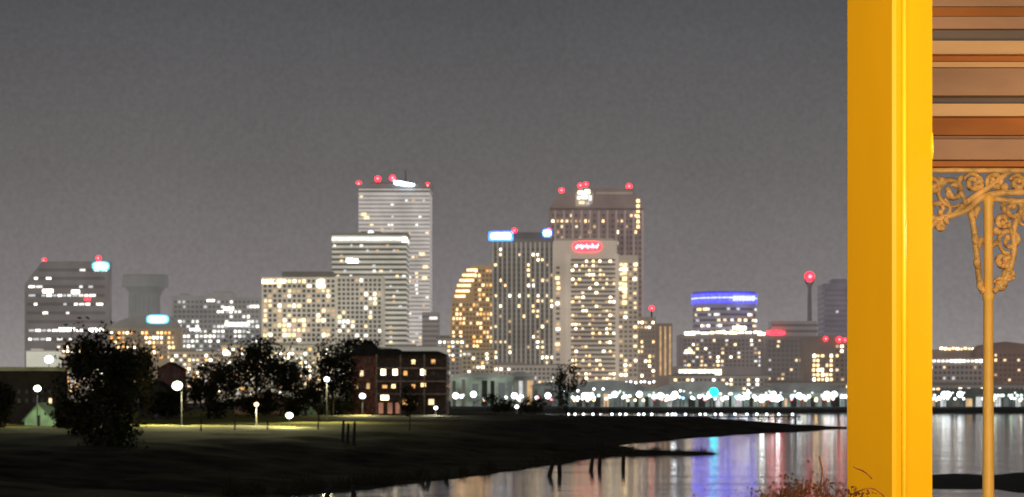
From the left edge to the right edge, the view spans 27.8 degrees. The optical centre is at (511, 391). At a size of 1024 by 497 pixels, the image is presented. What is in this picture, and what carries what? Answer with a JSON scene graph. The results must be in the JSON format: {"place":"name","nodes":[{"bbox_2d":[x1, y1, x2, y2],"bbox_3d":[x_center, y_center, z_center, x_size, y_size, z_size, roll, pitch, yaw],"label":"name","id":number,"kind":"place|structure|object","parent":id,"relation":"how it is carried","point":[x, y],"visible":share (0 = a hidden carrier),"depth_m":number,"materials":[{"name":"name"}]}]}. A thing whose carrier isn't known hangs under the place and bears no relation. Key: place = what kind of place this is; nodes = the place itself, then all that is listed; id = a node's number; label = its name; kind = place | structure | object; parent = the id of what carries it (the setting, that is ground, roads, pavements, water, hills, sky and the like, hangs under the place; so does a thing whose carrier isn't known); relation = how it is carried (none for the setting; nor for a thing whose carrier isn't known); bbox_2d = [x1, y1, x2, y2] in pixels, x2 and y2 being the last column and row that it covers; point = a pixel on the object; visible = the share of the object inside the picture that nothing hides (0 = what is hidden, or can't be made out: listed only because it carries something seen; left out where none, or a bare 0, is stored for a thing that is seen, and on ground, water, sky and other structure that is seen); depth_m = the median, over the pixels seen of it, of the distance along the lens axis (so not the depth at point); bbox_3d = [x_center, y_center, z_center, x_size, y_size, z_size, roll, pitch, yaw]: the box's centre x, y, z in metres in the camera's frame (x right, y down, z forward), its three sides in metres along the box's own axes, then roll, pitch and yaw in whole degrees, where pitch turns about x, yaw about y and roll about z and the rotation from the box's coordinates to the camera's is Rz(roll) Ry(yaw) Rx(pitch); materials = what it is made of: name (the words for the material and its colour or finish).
{"place":"outdoors","nodes":[
{"label":"outdoors","id":0,"kind":"place"},
{"bbox_2d":[25,349,61,366],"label":"building","id":1,"kind":"structure","parent":0,"point":[35,357],"depth_m":960.00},
{"bbox_2d":[25,256,111,366],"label":"building","id":2,"kind":"structure","parent":0,"point":[59,295],"depth_m":1700.00,"materials":[{"name":"concrete"}]},
{"bbox_2d":[55,340,114,401],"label":"building","id":3,"kind":"structure","parent":0,"point":[59,345],"depth_m":1150.00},
{"bbox_2d":[108,315,182,399],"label":"building","id":4,"kind":"structure","parent":0,"point":[164,333],"depth_m":1300.00,"materials":[{"name":"concrete"}]},
{"bbox_2d":[122,274,168,316],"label":"building","id":5,"kind":"structure","parent":0,"point":[145,291],"depth_m":2605.93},
{"bbox_2d":[168,349,226,402],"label":"building","id":6,"kind":"structure","parent":0,"point":[188,359],"depth_m":1050.00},
{"bbox_2d":[172,291,261,349],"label":"building","id":7,"kind":"structure","parent":0,"point":[211,321],"depth_m":1900.00,"materials":[{"name":"concrete"}]},
{"bbox_2d":[174,301,257,346],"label":"window","id":8,"kind":"structure","parent":7,"relation":"in","point":[175,311],"depth_m":1899.83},
{"bbox_2d":[225,322,249,326],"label":"window","id":9,"kind":"structure","parent":7,"relation":"in","point":[237,324],"depth_m":1899.83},
{"bbox_2d":[220,342,267,400],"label":"building","id":10,"kind":"structure","parent":0,"point":[226,344],"depth_m":1080.00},
{"bbox_2d":[268,342,337,401],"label":"building","id":11,"kind":"structure","parent":0,"point":[308,353],"depth_m":1100.00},
{"bbox_2d":[262,271,384,346],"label":"building","id":12,"kind":"structure","parent":0,"point":[302,307],"depth_m":1450.00,"materials":[{"name":"concrete"}]},
{"bbox_2d":[264,279,380,340],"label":"window","id":13,"kind":"structure","parent":12,"relation":"in","point":[339,280],"depth_m":1449.56,"materials":[{"name":"glass"}]},
{"bbox_2d":[334,346,391,398],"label":"building","id":14,"kind":"structure","parent":0,"point":[350,367],"depth_m":1000.00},
{"bbox_2d":[330,231,410,346],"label":"building","id":15,"kind":"structure","parent":0,"point":[373,253],"depth_m":1649.88,"materials":[{"name":"concrete"}]},
{"bbox_2d":[356,170,434,345],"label":"building","id":16,"kind":"structure","parent":0,"point":[396,207],"depth_m":2000.00,"materials":[{"name":"concrete"}]},
{"bbox_2d":[391,344,446,353],"bbox_3d":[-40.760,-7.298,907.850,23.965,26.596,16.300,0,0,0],"label":"roof","id":17,"kind":"structure","parent":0,"point":[411,347],"depth_m":900.00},
{"bbox_2d":[0,409,846,496],"bbox_3d":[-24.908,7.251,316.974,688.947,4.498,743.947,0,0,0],"label":"ground","id":18,"kind":"structure","parent":0,"point":[186,458],"depth_m":227.60,"materials":[{"name":"green plant"}]},
{"bbox_2d":[0,380,20,427],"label":"tree","id":19,"kind":"object","parent":18,"relation":"on","point":[7,398],"visible":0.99,"depth_m":299.79,"materials":[{"name":"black plant"}]},
{"bbox_2d":[0,367,70,423],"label":"house","id":20,"kind":"structure","parent":18,"relation":"on","point":[24,381],"depth_m":330.00,"materials":[{"name":"green"}]},
{"bbox_2d":[34,385,40,425],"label":"street lamp","id":21,"kind":"object","parent":18,"relation":"on","point":[37,388],"visible":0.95,"depth_m":309.94,"materials":[{"name":"metal"}]},
{"bbox_2d":[22,402,56,425],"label":"house","id":22,"kind":"structure","parent":18,"relation":"on","point":[30,418],"depth_m":315.00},
{"bbox_2d":[45,356,52,362],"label":"street lamp","id":23,"kind":"object","parent":18,"relation":"on","point":[48,359],"visible":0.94,"depth_m":419.36,"materials":[{"name":"glass"}]},
{"bbox_2d":[48,399,89,427],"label":"hedge","id":24,"kind":"object","parent":18,"relation":"on","point":[60,422],"visible":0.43,"depth_m":299.27,"materials":[{"name":"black plant"}]},
{"bbox_2d":[39,316,158,434],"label":"tree","id":25,"kind":"object","parent":18,"relation":"on","point":[87,359],"visible":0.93,"depth_m":253.73,"materials":[{"name":"green plant"}]},
{"bbox_2d":[77,399,148,446],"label":"shrub","id":26,"kind":"object","parent":18,"relation":"on","point":[117,428],"visible":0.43,"depth_m":199.11,"materials":[{"name":"green plant"}]},
{"bbox_2d":[111,334,161,423],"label":"tree","id":27,"kind":"object","parent":18,"relation":"on","point":[148,384],"visible":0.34,"depth_m":328.84,"materials":[{"name":"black plant"}]},
{"bbox_2d":[138,381,179,418],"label":"house","id":28,"kind":"structure","parent":18,"relation":"on","point":[166,387],"depth_m":400.00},
{"bbox_2d":[140,385,195,419],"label":"hedge","id":29,"kind":"object","parent":18,"relation":"on","point":[166,401],"visible":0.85,"depth_m":391.68,"materials":[{"name":"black plant"}]},
{"bbox_2d":[157,362,187,411],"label":"house","id":30,"kind":"structure","parent":18,"relation":"on","point":[170,374],"depth_m":520.00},
{"bbox_2d":[172,381,181,424],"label":"street lamp","id":31,"kind":"object","parent":18,"relation":"on","point":[176,385],"visible":0.98,"depth_m":319.64,"materials":[{"name":"metal"}]},
{"bbox_2d":[179,354,245,418],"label":"tree","id":32,"kind":"object","parent":18,"relation":"on","point":[200,390],"visible":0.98,"depth_m":399.24,"materials":[{"name":"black plant"}]},
{"bbox_2d":[221,396,293,416],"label":"hedge","id":33,"kind":"object","parent":18,"relation":"on","point":[247,409],"visible":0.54,"depth_m":437.85,"materials":[{"name":"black plant"}]},
{"bbox_2d":[235,392,292,413],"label":"house","id":34,"kind":"structure","parent":18,"relation":"on","point":[239,412],"depth_m":480.00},
{"bbox_2d":[210,326,320,417],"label":"tree","id":35,"kind":"object","parent":18,"relation":"on","point":[267,366],"visible":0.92,"depth_m":417.90,"materials":[{"name":"green plant"}]},
{"bbox_2d":[273,347,320,415],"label":"tree","id":36,"kind":"object","parent":18,"relation":"on","point":[297,405],"visible":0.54,"depth_m":448.75,"materials":[{"name":"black plant"}]},
{"bbox_2d":[298,401,316,415],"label":"house","id":37,"kind":"structure","parent":18,"relation":"on","point":[312,411],"depth_m":455.00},
{"bbox_2d":[324,377,328,421],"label":"street lamp","id":38,"kind":"object","parent":18,"relation":"on","point":[326,379],"visible":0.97,"depth_m":344.94,"materials":[{"name":"metal"}]},
{"bbox_2d":[289,323,366,415],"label":"tree","id":39,"kind":"object","parent":18,"relation":"on","point":[344,373],"visible":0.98,"depth_m":438.99,"materials":[{"name":"green plant"}]},
{"bbox_2d":[312,396,367,414],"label":"hedge","id":40,"kind":"object","parent":18,"relation":"on","point":[350,409],"visible":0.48,"depth_m":451.06,"materials":[{"name":"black plant"}]},
{"bbox_2d":[341,420,344,441],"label":"bank post","id":41,"kind":"object","parent":18,"relation":"on","point":[343,431],"visible":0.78,"depth_m":239.87,"materials":[{"name":"brown wood"}]},
{"bbox_2d":[346,423,349,443],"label":"bank post","id":42,"kind":"object","parent":18,"relation":"on","point":[347,435],"visible":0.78,"depth_m":235.86,"materials":[{"name":"brown wood"}]},
{"bbox_2d":[352,422,355,444],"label":"bank post","id":43,"kind":"object","parent":18,"relation":"on","point":[354,435],"visible":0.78,"depth_m":232.88,"materials":[{"name":"brown wood"}]},
{"bbox_2d":[336,335,380,359],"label":"tree","id":44,"kind":"object","parent":18,"relation":"on","point":[359,342],"visible":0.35,"depth_m":528.38,"materials":[{"name":"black plant"}]},
{"bbox_2d":[347,345,448,414],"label":"apartment house","id":45,"kind":"structure","parent":18,"relation":"on","point":[389,373],"depth_m":471.50,"materials":[{"name":"brick"}]},
{"bbox_2d":[378,403,382,413],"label":"lit doorway","id":46,"kind":"structure","parent":45,"relation":"in","point":[380,405],"depth_m":471.41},
{"bbox_2d":[395,403,399,413],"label":"lit doorway","id":47,"kind":"structure","parent":45,"relation":"in","point":[397,407],"depth_m":471.41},
{"bbox_2d":[398,382,421,415],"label":"tree","id":48,"kind":"object","parent":18,"relation":"on","point":[412,405],"visible":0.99,"depth_m":429.89,"materials":[{"name":"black plant"}]},
{"bbox_2d":[474,392,515,412],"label":"tree","id":49,"kind":"object","parent":18,"relation":"on","point":[504,407],"visible":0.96,"depth_m":599.95,"materials":[{"name":"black plant"}]},
{"bbox_2d":[514,395,550,413],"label":"bush","id":50,"kind":"object","parent":18,"relation":"on","point":[534,407],"visible":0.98,"depth_m":609.33,"materials":[{"name":"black plant"}]},
{"bbox_2d":[545,359,586,414],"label":"tree","id":51,"kind":"object","parent":18,"relation":"on","point":[562,376],"visible":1,"depth_m":559.79,"materials":[{"name":"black plant"}]},
{"bbox_2d":[422,312,439,345],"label":"building","id":52,"kind":"structure","parent":0,"point":[430,327],"depth_m":1800.00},
{"bbox_2d":[436,335,465,400],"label":"building","id":53,"kind":"structure","parent":0,"point":[455,345],"depth_m":1300.00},
{"bbox_2d":[450,265,491,348],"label":"building","id":54,"kind":"structure","parent":0,"point":[471,315],"depth_m":1500.00,"materials":[{"name":"concrete"}]},
{"bbox_2d":[453,289,491,346],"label":"window","id":55,"kind":"structure","parent":54,"relation":"in","point":[483,299],"depth_m":1499.59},
{"bbox_2d":[461,347,495,373],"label":"building","id":56,"kind":"structure","parent":0,"point":[474,359],"depth_m":1250.00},
{"bbox_2d":[0,0,1023,366],"label":"sky","id":57,"kind":"structure","parent":0,"point":[208,146],"materials":[{"name":"grey"}]},
{"bbox_2d":[488,228,553,363],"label":"building","id":58,"kind":"structure","parent":0,"point":[522,296],"depth_m":1349.60,"materials":[{"name":"metal"}]},
{"bbox_2d":[495,258,552,363],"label":"window","id":59,"kind":"structure","parent":58,"relation":"in","point":[514,280],"depth_m":1349.49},
{"bbox_2d":[492,362,563,383],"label":"building","id":60,"kind":"structure","parent":0,"point":[542,372],"depth_m":1000.00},
{"bbox_2d":[102,401,1023,412],"bbox_3d":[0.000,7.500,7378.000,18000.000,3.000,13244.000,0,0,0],"label":"bank","id":61,"kind":"structure","parent":0,"point":[550,409],"depth_m":759.79,"materials":[{"name":"black"}]},
{"bbox_2d":[451,372,514,405],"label":"shed","id":62,"kind":"structure","parent":61,"relation":"on","point":[483,383],"depth_m":830.00,"materials":[{"name":"metal"}]},
{"bbox_2d":[452,381,455,405],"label":"bay door","id":63,"kind":"structure","parent":62,"relation":"in","point":[453,382],"depth_m":829.77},
{"bbox_2d":[462,379,464,405],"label":"bay door","id":64,"kind":"structure","parent":62,"relation":"in","point":[463,380],"depth_m":829.77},
{"bbox_2d":[472,384,477,405],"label":"bay door","id":65,"kind":"structure","parent":62,"relation":"in","point":[474,386],"depth_m":829.77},
{"bbox_2d":[482,381,486,405],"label":"bay door","id":66,"kind":"structure","parent":62,"relation":"in","point":[484,383],"depth_m":829.77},
{"bbox_2d":[490,381,493,405],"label":"bay door","id":67,"kind":"structure","parent":62,"relation":"in","point":[491,382],"depth_m":829.77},
{"bbox_2d":[498,383,504,403],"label":"bay door","id":68,"kind":"structure","parent":62,"relation":"in","point":[501,386],"depth_m":829.77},
{"bbox_2d":[508,381,511,405],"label":"bay door","id":69,"kind":"structure","parent":62,"relation":"in","point":[509,382],"depth_m":829.77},
{"bbox_2d":[508,371,535,404],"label":"shed","id":70,"kind":"structure","parent":61,"relation":"on","point":[524,382],"depth_m":900.00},
{"bbox_2d":[519,381,522,402],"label":"bay door","id":71,"kind":"structure","parent":70,"relation":"in","point":[520,382],"depth_m":899.83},
{"bbox_2d":[527,381,532,403],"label":"bay door","id":72,"kind":"structure","parent":70,"relation":"in","point":[529,383],"depth_m":899.83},
{"bbox_2d":[532,382,566,405],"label":"shed","id":73,"kind":"structure","parent":61,"relation":"on","point":[541,389],"depth_m":830.00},
{"bbox_2d":[544,389,551,405],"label":"bay door","id":74,"kind":"structure","parent":73,"relation":"in","point":[548,401],"depth_m":829.77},
{"bbox_2d":[562,380,651,406],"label":"shed","id":75,"kind":"structure","parent":61,"relation":"on","point":[627,388],"depth_m":799.85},
{"bbox_2d":[576,394,582,406],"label":"bay door","id":76,"kind":"structure","parent":75,"relation":"in","point":[580,401],"depth_m":799.93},
{"bbox_2d":[594,396,599,406],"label":"bay door","id":77,"kind":"structure","parent":75,"relation":"in","point":[596,398],"depth_m":799.93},
{"bbox_2d":[603,394,608,406],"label":"bay door","id":78,"kind":"structure","parent":75,"relation":"in","point":[604,395],"depth_m":799.93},
{"bbox_2d":[615,396,620,406],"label":"bay door","id":79,"kind":"structure","parent":75,"relation":"in","point":[616,398],"depth_m":799.93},
{"bbox_2d":[634,395,638,406],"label":"bay door","id":80,"kind":"structure","parent":75,"relation":"in","point":[636,403],"depth_m":799.93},
{"bbox_2d":[651,382,746,406],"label":"shed","id":81,"kind":"structure","parent":61,"relation":"on","point":[695,389],"depth_m":799.85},
{"bbox_2d":[746,383,846,406],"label":"shed","id":82,"kind":"structure","parent":61,"relation":"on","point":[805,389],"depth_m":799.85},
{"bbox_2d":[832,396,839,406],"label":"bay door","id":83,"kind":"structure","parent":82,"relation":"in","point":[837,399],"depth_m":799.93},
{"bbox_2d":[932,388,1023,406],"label":"shed","id":84,"kind":"structure","parent":61,"relation":"on","point":[973,397],"depth_m":799.85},
{"bbox_2d":[976,397,981,406],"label":"bay door","id":85,"kind":"structure","parent":84,"relation":"in","point":[978,399],"depth_m":799.93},
{"bbox_2d":[994,397,1000,406],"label":"bay door","id":86,"kind":"structure","parent":84,"relation":"in","point":[997,402],"depth_m":799.93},
{"bbox_2d":[1015,397,1020,406],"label":"bay door","id":87,"kind":"structure","parent":84,"relation":"in","point":[1017,403],"depth_m":799.93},
{"bbox_2d":[553,238,637,387],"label":"building","id":88,"kind":"structure","parent":0,"point":[595,307],"depth_m":1250.00,"materials":[{"name":"concrete"}]},
{"bbox_2d":[556,260,636,378],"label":"window","id":89,"kind":"structure","parent":88,"relation":"in","point":[630,264],"depth_m":1251.73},
{"bbox_2d":[548,182,643,316],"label":"building","id":90,"kind":"structure","parent":0,"point":[617,214],"depth_m":1750.00,"materials":[{"name":"metal"}]},
{"bbox_2d":[552,225,640,315],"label":"window","id":91,"kind":"structure","parent":90,"relation":"in","point":[603,226],"depth_m":1749.78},
{"bbox_2d":[638,306,671,388],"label":"building","id":92,"kind":"structure","parent":0,"point":[654,351],"depth_m":1400.00,"materials":[{"name":"concrete"}]},
{"bbox_2d":[294,413,1023,496],"bbox_3d":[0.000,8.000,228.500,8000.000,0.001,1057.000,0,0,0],"label":"river","id":93,"kind":"structure","parent":0,"point":[742,463],"depth_m":216.76,"materials":[{"name":"grey liquid"}]},
{"bbox_2d":[324,487,332,496],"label":"piling","id":94,"kind":"object","parent":93,"relation":"in","point":[328,491],"visible":1,"depth_m":155.80,"materials":[{"name":"brown wood"}]},
{"bbox_2d":[351,484,356,495],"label":"piling","id":95,"kind":"object","parent":93,"relation":"in","point":[353,490],"visible":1,"depth_m":157.61,"materials":[{"name":"brown wood"}]},
{"bbox_2d":[547,461,554,475],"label":"piling","id":96,"kind":"object","parent":93,"relation":"in","point":[550,470],"visible":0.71,"depth_m":194.16,"materials":[{"name":"brown wood"}]},
{"bbox_2d":[557,458,561,475],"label":"piling","id":97,"kind":"object","parent":93,"relation":"in","point":[559,470],"visible":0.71,"depth_m":196.05,"materials":[{"name":"brown wood"}]},
{"bbox_2d":[589,457,593,470],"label":"piling","id":98,"kind":"object","parent":93,"relation":"in","point":[591,466],"visible":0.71,"depth_m":208.16,"materials":[{"name":"brown wood"}]},
{"bbox_2d":[597,454,601,469],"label":"piling","id":99,"kind":"object","parent":93,"relation":"in","point":[599,466],"visible":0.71,"depth_m":210.33,"materials":[{"name":"brown wood"}]},
{"bbox_2d":[621,450,624,467],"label":"piling","id":100,"kind":"object","parent":93,"relation":"in","point":[623,460],"visible":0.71,"depth_m":214.81,"materials":[{"name":"brown wood"}]},
{"bbox_2d":[683,416,800,418],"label":"pier","id":101,"kind":"structure","parent":93,"relation":"in","point":[758,417],"depth_m":600.00,"materials":[{"name":"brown wood"}]},
{"bbox_2d":[709,388,717,415],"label":"navigation light","id":102,"kind":"object","parent":101,"relation":"on","point":[713,392],"visible":1,"depth_m":601.30,"materials":[{"name":"metal"}]},
{"bbox_2d":[932,472,1023,492],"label":"mud bar","id":103,"kind":"object","parent":93,"relation":"in","point":[1011,482],"visible":0.34,"depth_m":180.19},
{"bbox_2d":[671,366,726,374],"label":"building","id":104,"kind":"structure","parent":0,"point":[719,370],"depth_m":1150.00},
{"bbox_2d":[669,373,769,389],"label":"building","id":105,"kind":"structure","parent":0,"point":[745,382],"depth_m":1000.00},
{"bbox_2d":[676,291,767,374],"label":"building","id":106,"kind":"structure","parent":0,"point":[723,332],"depth_m":1600.00,"materials":[{"name":"concrete"}]},
{"bbox_2d":[684,348,759,365],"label":"window","id":107,"kind":"structure","parent":106,"relation":"in","point":[717,348],"depth_m":1599.43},
{"bbox_2d":[733,326,745,329],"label":"window","id":108,"kind":"structure","parent":106,"relation":"in","point":[734,327],"depth_m":1599.04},
{"bbox_2d":[693,456,884,496],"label":"shrub","id":109,"kind":"object","parent":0,"point":[800,490],"visible":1,"depth_m":6.37,"materials":[{"name":"orange plant"}]},
{"bbox_2d":[758,321,826,379],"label":"building","id":110,"kind":"structure","parent":0,"point":[780,351],"depth_m":1500.00,"materials":[{"name":"concrete"}]},
{"bbox_2d":[804,271,814,320],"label":"beacon mast","id":111,"kind":"object","parent":110,"relation":"on","point":[809,276],"visible":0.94,"depth_m":1561.60,"materials":[{"name":"metal"}]},
{"bbox_2d":[762,380,846,387],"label":"building","id":112,"kind":"structure","parent":0,"point":[843,384],"depth_m":950.00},
{"bbox_2d":[800,336,846,380],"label":"building","id":113,"kind":"structure","parent":0,"point":[823,358],"depth_m":1120.00,"materials":[{"name":"concrete"}]},
{"bbox_2d":[817,279,846,336],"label":"building","id":114,"kind":"structure","parent":0,"point":[832,308],"depth_m":2200.00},
{"bbox_2d":[932,347,972,357],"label":"building","id":115,"kind":"structure","parent":0,"point":[941,352],"depth_m":1600.00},
{"bbox_2d":[932,358,982,383],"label":"building","id":116,"kind":"structure","parent":0,"point":[957,369],"depth_m":1300.00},
{"bbox_2d":[932,0,1023,496],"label":"porch","id":117,"kind":"object","parent":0,"point":[977,86],"visible":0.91,"depth_m":11.00,"materials":[{"name":"paint"}]},
{"bbox_2d":[847,0,933,496],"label":"porch post","id":118,"kind":"object","parent":117,"relation":"attached to","point":[890,146],"visible":1,"depth_m":6.94,"materials":[{"name":"yellow paint"}]},
{"bbox_2d":[932,382,1023,390],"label":"building","id":119,"kind":"structure","parent":0,"point":[945,385],"depth_m":950.00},
{"bbox_2d":[970,342,1023,383],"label":"building","id":120,"kind":"structure","parent":0,"point":[1008,360],"depth_m":1400.00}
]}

